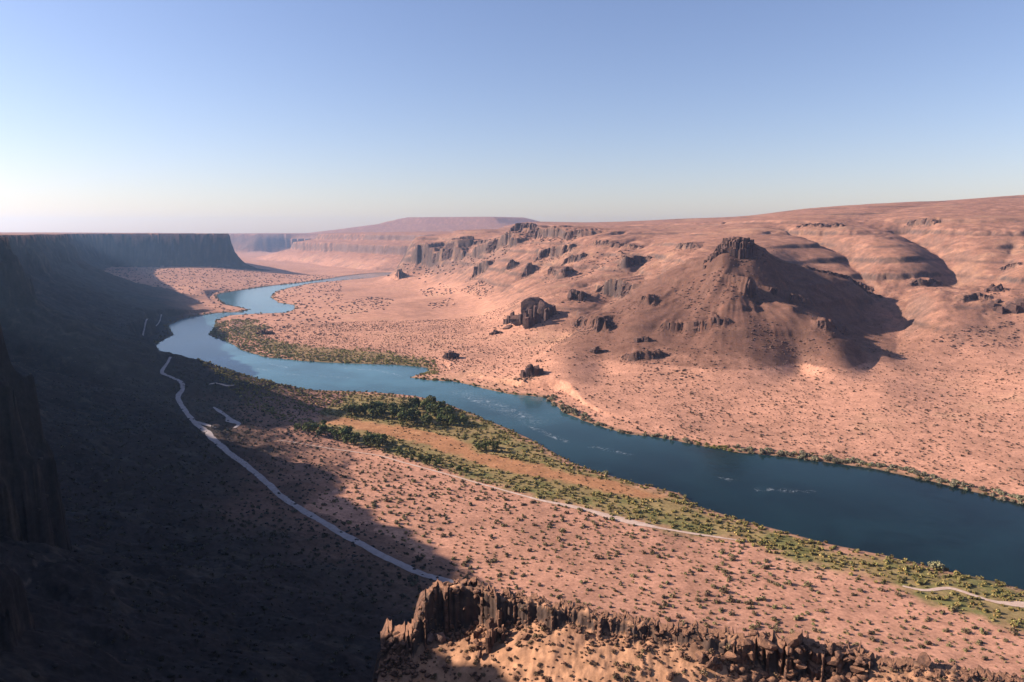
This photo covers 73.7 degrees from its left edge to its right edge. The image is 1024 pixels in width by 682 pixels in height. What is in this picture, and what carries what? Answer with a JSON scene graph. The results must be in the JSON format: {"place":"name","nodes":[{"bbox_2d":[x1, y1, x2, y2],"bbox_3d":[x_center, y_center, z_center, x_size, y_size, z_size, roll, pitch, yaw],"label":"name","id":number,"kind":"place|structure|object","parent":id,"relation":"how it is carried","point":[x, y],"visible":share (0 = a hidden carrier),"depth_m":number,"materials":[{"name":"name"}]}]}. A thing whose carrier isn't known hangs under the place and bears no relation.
{"place":"outdoors","nodes":[
{"label":"outdoors","id":0,"kind":"place"},
{"bbox_2d":[142,314,161,335],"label":"road","id":1,"kind":"structure","parent":0,"point":[146,322],"depth_m":980.98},
{"bbox_2d":[213,407,240,427],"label":"path","id":2,"kind":"structure","parent":0,"point":[229,418],"depth_m":499.08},
{"bbox_2d":[0,233,487,681],"bbox_3d":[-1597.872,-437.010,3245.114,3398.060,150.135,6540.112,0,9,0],"label":"canyon wall","id":3,"kind":"structure","parent":0,"point":[41,279],"depth_m":294.35,"materials":[{"name":"stone"}]},
{"bbox_2d":[0,232,227,241],"bbox_3d":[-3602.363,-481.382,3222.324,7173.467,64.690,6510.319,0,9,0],"label":"plateau","id":4,"kind":"structure","parent":3,"relation":"attached to","point":[11,234],"depth_m":2135.24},
{"bbox_2d":[0,364,483,681],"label":"rubble","id":5,"kind":"object","parent":3,"relation":"on","point":[35,674],"visible":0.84,"depth_m":279.26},
{"bbox_2d":[13,297,483,681],"bbox_3d":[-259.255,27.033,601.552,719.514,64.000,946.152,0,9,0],"label":"scrub","id":6,"kind":"object","parent":3,"relation":"on","point":[272,566],"visible":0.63,"depth_m":325.34,"materials":[{"name":"green plant"}]},
{"bbox_2d":[302,422,313,434],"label":"tree","id":7,"kind":"object","parent":3,"relation":"on","point":[305,426],"visible":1,"depth_m":488.41,"materials":[{"name":"green plant"}]},
{"bbox_2d":[319,424,327,431],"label":"tree","id":8,"kind":"object","parent":3,"relation":"on","point":[323,427],"visible":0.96,"depth_m":493.03,"materials":[{"name":"green plant"}]},
{"bbox_2d":[342,434,351,443],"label":"tree","id":9,"kind":"object","parent":3,"relation":"on","point":[345,438],"visible":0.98,"depth_m":473.05,"materials":[{"name":"green plant"}]},
{"bbox_2d":[228,233,324,252],"bbox_3d":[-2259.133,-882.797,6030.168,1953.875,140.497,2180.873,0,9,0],"label":"distant plateau","id":10,"kind":"structure","parent":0,"point":[272,242],"depth_m":5087.61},
{"bbox_2d":[160,357,453,582],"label":"road","id":11,"kind":"structure","parent":0,"point":[287,500],"depth_m":354.16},
{"bbox_2d":[257,231,453,270],"bbox_3d":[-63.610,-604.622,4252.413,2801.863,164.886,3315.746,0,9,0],"label":"bluff","id":12,"kind":"structure","parent":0,"point":[383,251],"depth_m":3178.89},
{"bbox_2d":[286,217,539,238],"bbox_3d":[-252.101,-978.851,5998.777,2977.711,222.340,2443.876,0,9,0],"label":"mesa","id":13,"kind":"structure","parent":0,"point":[412,224],"depth_m":5563.54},
{"bbox_2d":[281,440,740,540],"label":"path","id":14,"kind":"structure","parent":0,"point":[620,519],"depth_m":363.37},
{"bbox_2d":[0,0,1023,232],"label":"sky","id":15,"kind":"structure","parent":0,"point":[117,116],"materials":[{"name":"blue"}]},
{"bbox_2d":[103,195,1023,362],"bbox_3d":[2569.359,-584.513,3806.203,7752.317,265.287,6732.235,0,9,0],"label":"hillside","id":16,"kind":"structure","parent":0,"point":[974,245],"depth_m":1164.78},
{"bbox_2d":[395,269,405,277],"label":"rock outcrop","id":17,"kind":"object","parent":16,"relation":"on","point":[400,271],"visible":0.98,"depth_m":1977.21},
{"bbox_2d":[419,242,457,263],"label":"basalt cliff","id":18,"kind":"structure","parent":16,"relation":"on","point":[447,253],"depth_m":1959.57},
{"bbox_2d":[451,236,498,244],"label":"basalt cliff","id":19,"kind":"structure","parent":16,"relation":"on","point":[469,237],"depth_m":1943.32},
{"bbox_2d":[473,237,521,252],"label":"basalt cliff","id":20,"kind":"structure","parent":16,"relation":"on","point":[489,247],"depth_m":1751.17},
{"bbox_2d":[502,297,556,328],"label":"rock outcrop","id":21,"kind":"object","parent":16,"relation":"on","point":[534,310],"visible":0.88,"depth_m":949.50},
{"bbox_2d":[521,263,539,276],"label":"rock outcrop","id":22,"kind":"object","parent":16,"relation":"on","point":[526,269],"visible":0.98,"depth_m":1399.32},
{"bbox_2d":[508,223,579,240],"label":"basalt cliff","id":23,"kind":"structure","parent":16,"relation":"on","point":[533,232],"depth_m":1674.85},
{"bbox_2d":[534,245,574,260],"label":"basalt cliff","id":24,"kind":"structure","parent":16,"relation":"on","point":[544,253],"depth_m":1459.17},
{"bbox_2d":[548,266,575,275],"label":"rock outcrop","id":25,"kind":"object","parent":16,"relation":"on","point":[564,270],"visible":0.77,"depth_m":1256.90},
{"bbox_2d":[561,253,587,265],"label":"rock outcrop","id":26,"kind":"object","parent":16,"relation":"on","point":[570,257],"visible":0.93,"depth_m":1339.96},
{"bbox_2d":[567,289,591,300],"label":"rock outcrop","id":27,"kind":"object","parent":16,"relation":"on","point":[575,294],"visible":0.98,"depth_m":998.97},
{"bbox_2d":[572,316,611,332],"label":"rock outcrop","id":28,"kind":"object","parent":16,"relation":"on","point":[598,327],"visible":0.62,"depth_m":780.03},
{"bbox_2d":[596,280,631,296],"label":"rock outcrop","id":29,"kind":"object","parent":16,"relation":"on","point":[625,288],"visible":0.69,"depth_m":1004.68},
{"bbox_2d":[593,240,642,247],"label":"basalt cliff","id":30,"kind":"structure","parent":16,"relation":"on","point":[613,244],"depth_m":1342.87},
{"bbox_2d":[617,255,651,266],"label":"basalt cliff","id":31,"kind":"structure","parent":16,"relation":"on","point":[632,261],"depth_m":1183.32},
{"bbox_2d":[264,224,1023,380],"bbox_3d":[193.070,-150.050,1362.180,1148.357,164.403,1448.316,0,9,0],"label":"rubble","id":32,"kind":"object","parent":16,"relation":"on","point":[438,266],"visible":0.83,"depth_m":984.54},
{"bbox_2d":[336,250,1022,383],"bbox_3d":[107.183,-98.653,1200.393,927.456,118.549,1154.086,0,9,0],"label":"rubble","id":33,"kind":"object","parent":16,"relation":"on","point":[724,291],"visible":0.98,"depth_m":773.07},
{"bbox_2d":[677,242,694,248],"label":"rock outcrop","id":34,"kind":"object","parent":16,"relation":"on","point":[692,246],"visible":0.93,"depth_m":1118.58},
{"bbox_2d":[796,222,844,227],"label":"rock outcrop","id":35,"kind":"object","parent":16,"relation":"on","point":[825,225],"visible":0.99,"depth_m":1284.63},
{"bbox_2d":[802,265,881,297],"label":"rock outcrop","id":36,"kind":"object","parent":16,"relation":"on","point":[834,273],"visible":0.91,"depth_m":899.95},
{"bbox_2d":[857,281,872,290],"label":"rock outcrop","id":37,"kind":"object","parent":16,"relation":"on","point":[865,286],"visible":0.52,"depth_m":961.91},
{"bbox_2d":[907,218,936,224],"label":"rock outcrop","id":38,"kind":"object","parent":16,"relation":"on","point":[923,221],"visible":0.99,"depth_m":1272.11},
{"bbox_2d":[909,278,941,285],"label":"rock outcrop","id":39,"kind":"object","parent":16,"relation":"on","point":[915,282],"visible":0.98,"depth_m":958.99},
{"bbox_2d":[959,292,987,301],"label":"rock outcrop","id":40,"kind":"object","parent":16,"relation":"on","point":[978,294],"visible":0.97,"depth_m":840.85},
{"bbox_2d":[984,283,1006,291],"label":"rock outcrop","id":41,"kind":"object","parent":16,"relation":"on","point":[994,288],"visible":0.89,"depth_m":866.66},
{"bbox_2d":[986,298,1023,313],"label":"rock outcrop","id":42,"kind":"object","parent":16,"relation":"on","point":[1016,305],"visible":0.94,"depth_m":800.44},
{"bbox_2d":[998,262,1021,269],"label":"rock outcrop","id":43,"kind":"object","parent":16,"relation":"on","point":[1007,265],"visible":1,"depth_m":977.96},
{"bbox_2d":[151,239,1023,677],"bbox_3d":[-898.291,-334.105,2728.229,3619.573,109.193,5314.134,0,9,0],"label":"ground","id":44,"kind":"structure","parent":0,"point":[409,303],"depth_m":454.83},
{"bbox_2d":[109,268,342,338],"bbox_3d":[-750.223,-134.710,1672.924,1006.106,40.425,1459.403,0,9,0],"label":"rubble","id":45,"kind":"object","parent":44,"relation":"on","point":[248,282],"visible":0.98,"depth_m":1743.00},
{"bbox_2d":[256,329,274,334],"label":"rock outcrop","id":46,"kind":"object","parent":44,"relation":"on","point":[264,331],"visible":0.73,"depth_m":998.92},
{"bbox_2d":[208,319,439,375],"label":"ground cover","id":47,"kind":"object","parent":44,"relation":"on","point":[223,323],"visible":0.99,"depth_m":870.01,"materials":[{"name":"green plant"}]},
{"bbox_2d":[337,427,347,438],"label":"tree","id":48,"kind":"object","parent":44,"relation":"on","point":[343,431],"visible":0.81,"depth_m":482.74,"materials":[{"name":"green plant"}]},
{"bbox_2d":[345,404,355,415],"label":"tree","id":49,"kind":"object","parent":44,"relation":"on","point":[348,408],"visible":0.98,"depth_m":549.77,"materials":[{"name":"green plant"}]},
{"bbox_2d":[349,438,356,446],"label":"tree","id":50,"kind":"object","parent":44,"relation":"on","point":[353,441],"visible":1,"depth_m":467.62,"materials":[{"name":"green plant"}]},
{"bbox_2d":[352,432,360,440],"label":"tree","id":51,"kind":"object","parent":44,"relation":"on","point":[357,435],"visible":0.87,"depth_m":476.85,"materials":[{"name":"green plant"}]},
{"bbox_2d":[351,404,362,415],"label":"tree","id":52,"kind":"object","parent":44,"relation":"on","point":[358,407],"visible":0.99,"depth_m":549.44,"materials":[{"name":"green plant"}]},
{"bbox_2d":[361,404,368,415],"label":"tree","id":53,"kind":"object","parent":44,"relation":"on","point":[364,409],"visible":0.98,"depth_m":553.10,"materials":[{"name":"green plant"}]},
{"bbox_2d":[363,434,372,446],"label":"tree","id":54,"kind":"object","parent":44,"relation":"on","point":[366,438],"visible":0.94,"depth_m":467.88,"materials":[{"name":"green plant"}]},
{"bbox_2d":[366,401,376,408],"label":"tree","id":55,"kind":"object","parent":44,"relation":"on","point":[372,405],"visible":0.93,"depth_m":557.42,"materials":[{"name":"green plant"}]},
{"bbox_2d":[368,409,375,416],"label":"tree","id":56,"kind":"object","parent":44,"relation":"on","point":[371,412],"visible":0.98,"depth_m":545.36,"materials":[{"name":"green plant"}]},
{"bbox_2d":[370,437,381,449],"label":"tree","id":57,"kind":"object","parent":44,"relation":"on","point":[376,441],"visible":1,"depth_m":461.12,"materials":[{"name":"green plant"}]},
{"bbox_2d":[374,406,387,418],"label":"tree","id":58,"kind":"object","parent":44,"relation":"on","point":[379,410],"visible":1,"depth_m":544.88,"materials":[{"name":"green plant"}]},
{"bbox_2d":[378,433,387,445],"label":"tree","id":59,"kind":"object","parent":44,"relation":"on","point":[384,437],"visible":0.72,"depth_m":470.68,"materials":[{"name":"green plant"}]},
{"bbox_2d":[387,402,398,410],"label":"tree","id":60,"kind":"object","parent":44,"relation":"on","point":[392,404],"visible":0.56,"depth_m":557.59,"materials":[{"name":"green plant"}]},
{"bbox_2d":[389,406,398,418],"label":"tree","id":61,"kind":"object","parent":44,"relation":"on","point":[393,410],"visible":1,"depth_m":541.96,"materials":[{"name":"green plant"}]},
{"bbox_2d":[397,409,408,424],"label":"tree","id":62,"kind":"object","parent":44,"relation":"on","point":[401,416],"visible":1,"depth_m":524.21,"materials":[{"name":"green plant"}]},
{"bbox_2d":[403,402,411,410],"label":"tree","id":63,"kind":"object","parent":44,"relation":"on","point":[409,405],"visible":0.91,"depth_m":565.30,"materials":[{"name":"green plant"}]},
{"bbox_2d":[408,397,418,407],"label":"tree","id":64,"kind":"object","parent":44,"relation":"on","point":[415,400],"visible":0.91,"depth_m":574.74,"materials":[{"name":"green plant"}]},
{"bbox_2d":[408,406,419,420],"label":"tree","id":65,"kind":"object","parent":44,"relation":"on","point":[412,411],"visible":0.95,"depth_m":537.98,"materials":[{"name":"green plant"}]},
{"bbox_2d":[420,399,429,410],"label":"tree","id":66,"kind":"object","parent":44,"relation":"on","point":[424,403],"visible":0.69,"depth_m":569.77,"materials":[{"name":"green plant"}]},
{"bbox_2d":[420,415,432,427],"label":"tree","id":67,"kind":"object","parent":44,"relation":"on","point":[427,419],"visible":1,"depth_m":517.42,"materials":[{"name":"green plant"}]},
{"bbox_2d":[425,402,435,412],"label":"tree","id":68,"kind":"object","parent":44,"relation":"on","point":[427,406],"visible":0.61,"depth_m":553.11,"materials":[{"name":"green plant"}]},
{"bbox_2d":[426,395,435,401],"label":"tree","id":69,"kind":"object","parent":44,"relation":"on","point":[431,398],"visible":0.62,"depth_m":578.89,"materials":[{"name":"green plant"}]},
{"bbox_2d":[429,404,442,416],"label":"tree","id":70,"kind":"object","parent":44,"relation":"on","point":[436,407],"visible":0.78,"depth_m":546.51,"materials":[{"name":"green plant"}]},
{"bbox_2d":[435,414,444,423],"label":"tree","id":71,"kind":"object","parent":44,"relation":"on","point":[438,419],"visible":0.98,"depth_m":529.03,"materials":[{"name":"green plant"}]},
{"bbox_2d":[439,409,452,415],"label":"tree","id":72,"kind":"object","parent":44,"relation":"on","point":[446,412],"visible":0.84,"depth_m":534.69,"materials":[{"name":"green plant"}]},
{"bbox_2d":[442,350,459,358],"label":"rock outcrop","id":73,"kind":"object","parent":44,"relation":"on","point":[450,354],"visible":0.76,"depth_m":795.85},
{"bbox_2d":[445,414,457,423],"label":"tree","id":74,"kind":"object","parent":44,"relation":"on","point":[451,417],"visible":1,"depth_m":523.42,"materials":[{"name":"green plant"}]},
{"bbox_2d":[260,401,665,499],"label":"ground cover","id":75,"kind":"object","parent":44,"relation":"on","point":[472,453],"visible":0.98,"depth_m":468.65,"materials":[{"name":"green plant"}]},
{"bbox_2d":[460,414,467,423],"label":"tree","id":76,"kind":"object","parent":44,"relation":"on","point":[463,418],"visible":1,"depth_m":527.26,"materials":[{"name":"green plant"}]},
{"bbox_2d":[492,442,498,450],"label":"tree","id":77,"kind":"object","parent":44,"relation":"on","point":[495,446],"visible":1,"depth_m":463.33,"materials":[{"name":"green plant"}]},
{"bbox_2d":[489,329,502,334],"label":"rock outcrop","id":78,"kind":"object","parent":44,"relation":"on","point":[494,332],"visible":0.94,"depth_m":940.48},
{"bbox_2d":[520,364,543,377],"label":"rock outcrop","id":79,"kind":"object","parent":44,"relation":"on","point":[530,370],"visible":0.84,"depth_m":668.85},
{"bbox_2d":[153,278,1018,587],"bbox_3d":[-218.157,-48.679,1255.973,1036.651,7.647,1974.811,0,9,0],"label":"ground cover","id":80,"kind":"object","parent":44,"relation":"on","point":[487,386],"visible":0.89,"depth_m":759.96,"materials":[{"name":"green plant"}]},
{"bbox_2d":[197,358,1023,630],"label":"ground cover","id":81,"kind":"object","parent":44,"relation":"on","point":[1014,622],"visible":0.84,"depth_m":391.79,"materials":[{"name":"green plant"}]},
{"bbox_2d":[238,246,1023,494],"bbox_3d":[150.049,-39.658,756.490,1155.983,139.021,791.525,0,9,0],"label":"scrub","id":82,"kind":"object","parent":44,"relation":"on","point":[835,428],"visible":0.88,"depth_m":642.02,"materials":[{"name":"green plant"}]},
{"bbox_2d":[316,460,1023,677],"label":"scrub","id":83,"kind":"object","parent":44,"relation":"on","point":[878,649],"visible":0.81,"depth_m":308.35,"materials":[{"name":"green plant"}]},
{"bbox_2d":[719,586,729,593],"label":"sagebrush","id":84,"kind":"object","parent":44,"relation":"on","point":[723,589],"visible":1,"depth_m":277.89,"materials":[{"name":"green plant"}]},
{"bbox_2d":[927,561,944,567],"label":"riverside shrub","id":85,"kind":"object","parent":44,"relation":"on","point":[935,564],"visible":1,"depth_m":304.62,"materials":[{"name":"green plant"}]},
{"bbox_2d":[961,627,971,633],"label":"sagebrush","id":86,"kind":"object","parent":44,"relation":"on","point":[965,630],"visible":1,"depth_m":250.87,"materials":[{"name":"green plant"}]},
{"bbox_2d":[156,272,1023,589],"bbox_3d":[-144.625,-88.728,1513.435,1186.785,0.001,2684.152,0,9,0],"label":"river","id":87,"kind":"structure","parent":0,"point":[918,520],"depth_m":424.89,"materials":[{"name":"liquid"}]},
{"bbox_2d":[372,583,1023,681],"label":"spur","id":88,"kind":"structure","parent":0,"point":[471,613],"depth_m":126.52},
{"bbox_2d":[380,637,404,669],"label":"rock outcrop","id":89,"kind":"object","parent":88,"relation":"on","point":[395,654],"visible":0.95,"depth_m":133.98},
{"bbox_2d":[380,588,427,664],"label":"basalt cliff","id":90,"kind":"structure","parent":88,"relation":"on","point":[402,632],"depth_m":136.87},
{"bbox_2d":[426,632,435,641],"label":"boulder","id":91,"kind":"object","parent":88,"relation":"on","point":[430,636],"visible":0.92,"depth_m":135.82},
{"bbox_2d":[434,632,445,642],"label":"boulder","id":92,"kind":"object","parent":88,"relation":"on","point":[439,637],"visible":1,"depth_m":135.16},
{"bbox_2d":[426,576,483,635],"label":"basalt cliff","id":93,"kind":"structure","parent":88,"relation":"on","point":[446,585],"depth_m":137.66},
{"bbox_2d":[473,610,507,658],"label":"rock outcrop","id":94,"kind":"object","parent":88,"relation":"on","point":[494,630],"visible":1,"depth_m":131.47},
{"bbox_2d":[482,582,510,622],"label":"basalt cliff","id":95,"kind":"structure","parent":88,"relation":"on","point":[506,592],"depth_m":136.00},
{"bbox_2d":[510,590,596,628],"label":"basalt cliff","id":96,"kind":"structure","parent":88,"relation":"on","point":[515,596],"depth_m":132.42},
{"bbox_2d":[597,609,672,644],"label":"basalt cliff","id":97,"kind":"structure","parent":88,"relation":"on","point":[662,627],"depth_m":127.48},
{"bbox_2d":[668,671,672,679],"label":"boulder","id":98,"kind":"object","parent":88,"relation":"on","point":[670,675],"visible":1,"depth_m":118.03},
{"bbox_2d":[379,615,975,681],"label":"rubble","id":99,"kind":"object","parent":88,"relation":"on","point":[757,674],"visible":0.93,"depth_m":124.27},
{"bbox_2d":[695,651,704,662],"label":"boulder","id":100,"kind":"object","parent":88,"relation":"on","point":[700,655],"visible":1,"depth_m":120.49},
{"bbox_2d":[671,620,731,641],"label":"basalt cliff","id":101,"kind":"structure","parent":88,"relation":"on","point":[703,632],"depth_m":124.59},
{"bbox_2d":[704,656,719,671],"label":"boulder","id":102,"kind":"object","parent":88,"relation":"on","point":[712,662],"visible":0.99,"depth_m":118.96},
{"bbox_2d":[706,654,733,672],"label":"rock outcrop","id":103,"kind":"object","parent":88,"relation":"on","point":[730,669],"visible":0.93,"depth_m":119.34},
{"bbox_2d":[785,632,802,647],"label":"boulder","id":104,"kind":"object","parent":88,"relation":"on","point":[792,640],"visible":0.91,"depth_m":119.84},
{"bbox_2d":[724,628,874,681],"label":"basalt cliff","id":105,"kind":"structure","parent":88,"relation":"on","point":[817,667],"depth_m":119.81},
{"bbox_2d":[917,652,930,667],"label":"boulder","id":106,"kind":"object","parent":88,"relation":"on","point":[924,659],"visible":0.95,"depth_m":117.67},
{"bbox_2d":[875,654,1023,681],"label":"basalt cliff","id":107,"kind":"structure","parent":88,"relation":"on","point":[965,675],"depth_m":117.18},
{"bbox_2d":[557,245,937,369],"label":"butte","id":108,"kind":"object","parent":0,"point":[804,283],"visible":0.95,"depth_m":757.75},
{"bbox_2d":[589,345,603,353],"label":"rock outcrop","id":109,"kind":"object","parent":108,"relation":"on","point":[596,349],"visible":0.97,"depth_m":718.13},
{"bbox_2d":[633,336,650,342],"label":"rock outcrop","id":110,"kind":"object","parent":108,"relation":"on","point":[641,339],"visible":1,"depth_m":725.25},
{"bbox_2d":[621,350,665,358],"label":"rock outcrop","id":111,"kind":"object","parent":108,"relation":"on","point":[658,351],"visible":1,"depth_m":694.31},
{"bbox_2d":[660,317,728,331],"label":"basalt cliff","id":112,"kind":"structure","parent":108,"relation":"on","point":[719,321],"depth_m":730.95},
{"bbox_2d":[702,236,756,269],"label":"rock outcrop","id":113,"kind":"object","parent":108,"relation":"on","point":[740,247],"visible":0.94,"depth_m":832.01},
{"bbox_2d":[746,278,755,298],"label":"rock outcrop","id":114,"kind":"object","parent":108,"relation":"on","point":[750,290],"visible":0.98,"depth_m":776.72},
{"bbox_2d":[769,287,811,303],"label":"rock outcrop","id":115,"kind":"object","parent":108,"relation":"on","point":[776,291],"visible":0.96,"depth_m":803.07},
{"bbox_2d":[816,320,845,334],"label":"rock outcrop","id":116,"kind":"object","parent":108,"relation":"on","point":[824,324],"visible":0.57,"depth_m":711.99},
{"bbox_2d":[902,585,1023,607],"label":"path","id":117,"kind":"structure","parent":0,"point":[1017,603],"depth_m":280.38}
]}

